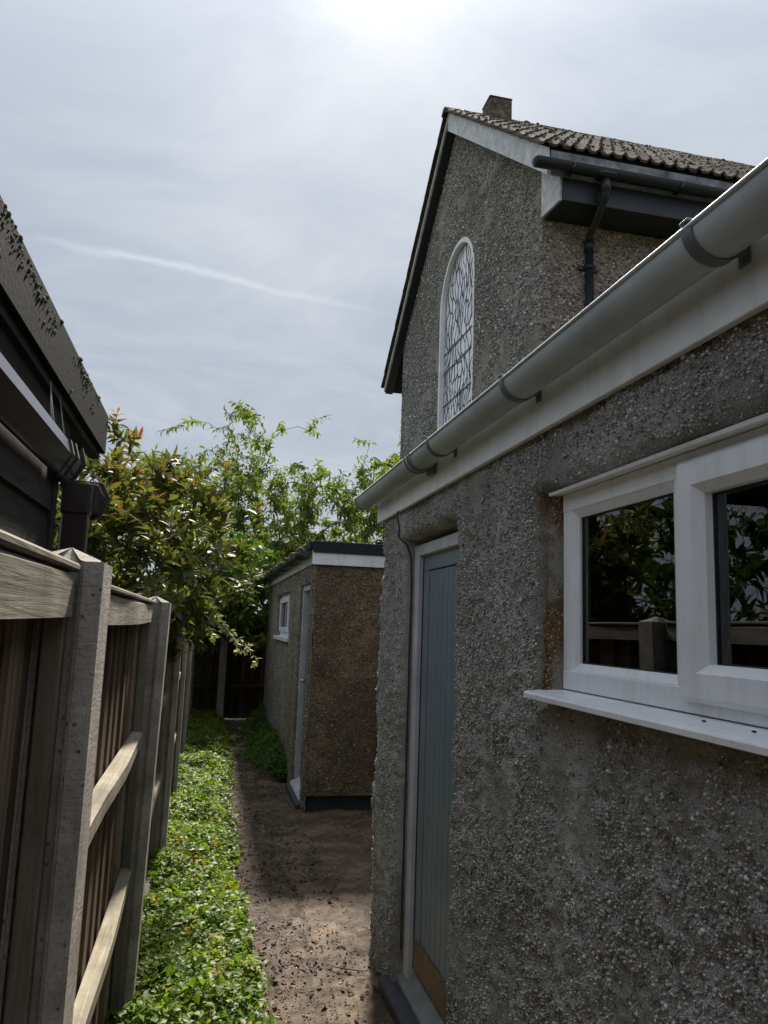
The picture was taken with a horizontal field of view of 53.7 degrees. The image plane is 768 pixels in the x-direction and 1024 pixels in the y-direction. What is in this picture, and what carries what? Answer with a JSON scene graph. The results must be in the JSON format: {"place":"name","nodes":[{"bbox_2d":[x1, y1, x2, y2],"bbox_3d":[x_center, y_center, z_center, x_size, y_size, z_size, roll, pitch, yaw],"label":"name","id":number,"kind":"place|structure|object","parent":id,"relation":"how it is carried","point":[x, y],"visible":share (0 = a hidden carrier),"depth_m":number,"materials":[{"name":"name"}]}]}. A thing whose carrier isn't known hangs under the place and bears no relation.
{"place":"outdoors","nodes":[
{"label":"outdoors","id":0,"kind":"place"},
{"bbox_2d":[134,718,393,1023],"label":"path","id":1,"kind":"structure","parent":0,"point":[349,868],"depth_m":4.68,"materials":[{"name":"soil"},{"name":"gravel"}]},
{"bbox_2d":[105,708,270,1023],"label":"ground cover","id":2,"kind":"object","parent":1,"relation":"on","point":[150,1005],"visible":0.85,"depth_m":3.98,"materials":[{"name":"green plant"}]},
{"bbox_2d":[146,746,278,1023],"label":"broad weeds","id":3,"kind":"object","parent":1,"relation":"on","point":[258,1020],"visible":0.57,"depth_m":4.13,"materials":[{"name":"green plant"}]},
{"bbox_2d":[231,703,287,780],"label":"weeds","id":4,"kind":"object","parent":1,"relation":"on","point":[262,733],"visible":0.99,"depth_m":9.19,"materials":[{"name":"green plant"}]},
{"bbox_2d":[232,773,379,1023],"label":"leaf litter","id":5,"kind":"object","parent":1,"relation":"on","point":[275,1009],"visible":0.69,"depth_m":4.02,"materials":[{"name":"brown plant"}]},
{"bbox_2d":[263,540,384,811],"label":"outbuilding","id":6,"kind":"structure","parent":1,"relation":"on","point":[321,664],"depth_m":7.08,"materials":[{"name":"concrete"}]},
{"bbox_2d":[273,593,289,641],"bbox_3d":[-1.255,1.342,9.696,0.145,0.590,1.780,4,-9,-13],"label":"window","id":7,"kind":"structure","parent":6,"relation":"in","point":[284,617],"depth_m":9.99,"materials":[{"name":"white plastic"}]},
{"bbox_2d":[300,592,309,776],"bbox_3d":[-0.750,1.716,7.490,0.090,1.870,0.720,4,-9,-13],"label":"door","id":8,"kind":"structure","parent":6,"relation":"in","point":[302,680],"depth_m":7.78,"materials":[{"name":"grey wood"}]},
{"bbox_2d":[331,966,369,970],"bbox_3d":[-0.164,2.213,3.670,0.198,0.009,0.022,0,-9,11],"label":"fallen twig","id":9,"kind":"object","parent":1,"relation":"on","point":[349,969],"visible":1,"depth_m":3.66,"materials":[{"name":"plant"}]},
{"bbox_2d":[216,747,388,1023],"bbox_3d":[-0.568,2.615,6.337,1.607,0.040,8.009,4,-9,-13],"label":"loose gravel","id":10,"kind":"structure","parent":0,"point":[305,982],"depth_m":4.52,"materials":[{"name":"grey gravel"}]},
{"bbox_2d":[0,0,767,613],"label":"sky","id":11,"kind":"structure","parent":0,"point":[216,203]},
{"label":"ground","id":12,"kind":"structure","parent":0,"visible":0},
{"bbox_2d":[0,195,109,553],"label":"garden shed","id":13,"kind":"structure","parent":12,"relation":"on","point":[54,417],"depth_m":2.10,"materials":[{"name":"wood"},{"name":"felt"},{"name":"brown plastic"}]},
{"bbox_2d":[0,529,195,1023],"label":"timber fence","id":14,"kind":"object","parent":12,"relation":"on","point":[96,692],"visible":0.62,"depth_m":1.28,"materials":[{"name":"wood"}]},
{"bbox_2d":[52,407,267,664],"bbox_3d":[-1.848,0.868,5.501,1.911,3.119,3.036,4,-9,-13],"label":"photinia shrub","id":15,"kind":"object","parent":12,"relation":"on","point":[129,516],"visible":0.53,"depth_m":5.05,"materials":[{"name":"green plant"}]},
{"bbox_2d":[113,523,283,618],"bbox_3d":[-3.659,1.916,14.082,4.816,3.510,2.302,4,-9,-13],"label":"evergreen shrub","id":16,"kind":"object","parent":12,"relation":"on","point":[274,544],"visible":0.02,"depth_m":13.98,"materials":[{"name":"green plant"}]},
{"bbox_2d":[163,584,257,668],"bbox_3d":[-1.235,1.407,4.856,0.606,1.901,0.687,-6,-11,41],"label":"trailing shrub","id":17,"kind":"object","parent":12,"relation":"on","point":[210,634],"visible":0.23,"depth_m":4.98,"materials":[{"name":"green plant"}]},
{"bbox_2d":[191,617,267,717],"bbox_3d":[-1.359,2.911,13.270,4.510,2.028,0.114,4,-9,-13],"label":"fence","id":18,"kind":"object","parent":12,"relation":"on","point":[227,683],"visible":0.12,"depth_m":13.00,"materials":[{"name":"wood"}]},
{"bbox_2d":[188,530,283,658],"bbox_3d":[-2.408,1.855,12.124,1.874,3.115,2.136,4,-9,-13],"label":"young laurel","id":19,"kind":"object","parent":12,"relation":"on","point":[244,619],"visible":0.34,"depth_m":11.79,"materials":[{"name":"green plant"}]},
{"bbox_2d":[129,399,400,570],"bbox_3d":[-1.629,0.890,15.326,7.081,6.028,3.140,4,-9,-13],"label":"cherry tree","id":20,"kind":"object","parent":12,"relation":"on","point":[243,482],"visible":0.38,"depth_m":14.72,"materials":[{"name":"green plant"}]},
{"bbox_2d":[354,157,767,1023],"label":"flat roofed extension","id":21,"kind":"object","parent":12,"relation":"on","point":[570,801],"visible":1,"depth_m":1.86,"materials":[{"name":"concrete"}]},
{"bbox_2d":[413,546,459,1022],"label":"door","id":22,"kind":"structure","parent":21,"relation":"in","point":[436,787],"depth_m":3.27,"materials":[{"name":"grey wood"}]},
{"bbox_2d":[523,412,767,756],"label":"window","id":23,"kind":"structure","parent":21,"relation":"in","point":[666,561],"depth_m":1.58,"materials":[{"name":"white plastic"}]},
{"bbox_2d":[381,95,756,460],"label":"house","id":24,"kind":"structure","parent":12,"relation":"on","point":[530,238],"depth_m":7.42,"materials":[{"name":"concrete"}]},
{"bbox_2d":[437,237,473,429],"bbox_3d":[0.871,-1.746,8.848,0.096,2.970,1.300,4,-9,-13],"label":"arched window","id":25,"kind":"structure","parent":24,"relation":"in","point":[455,376],"depth_m":9.05,"materials":[{"name":"white glass"}]}
]}

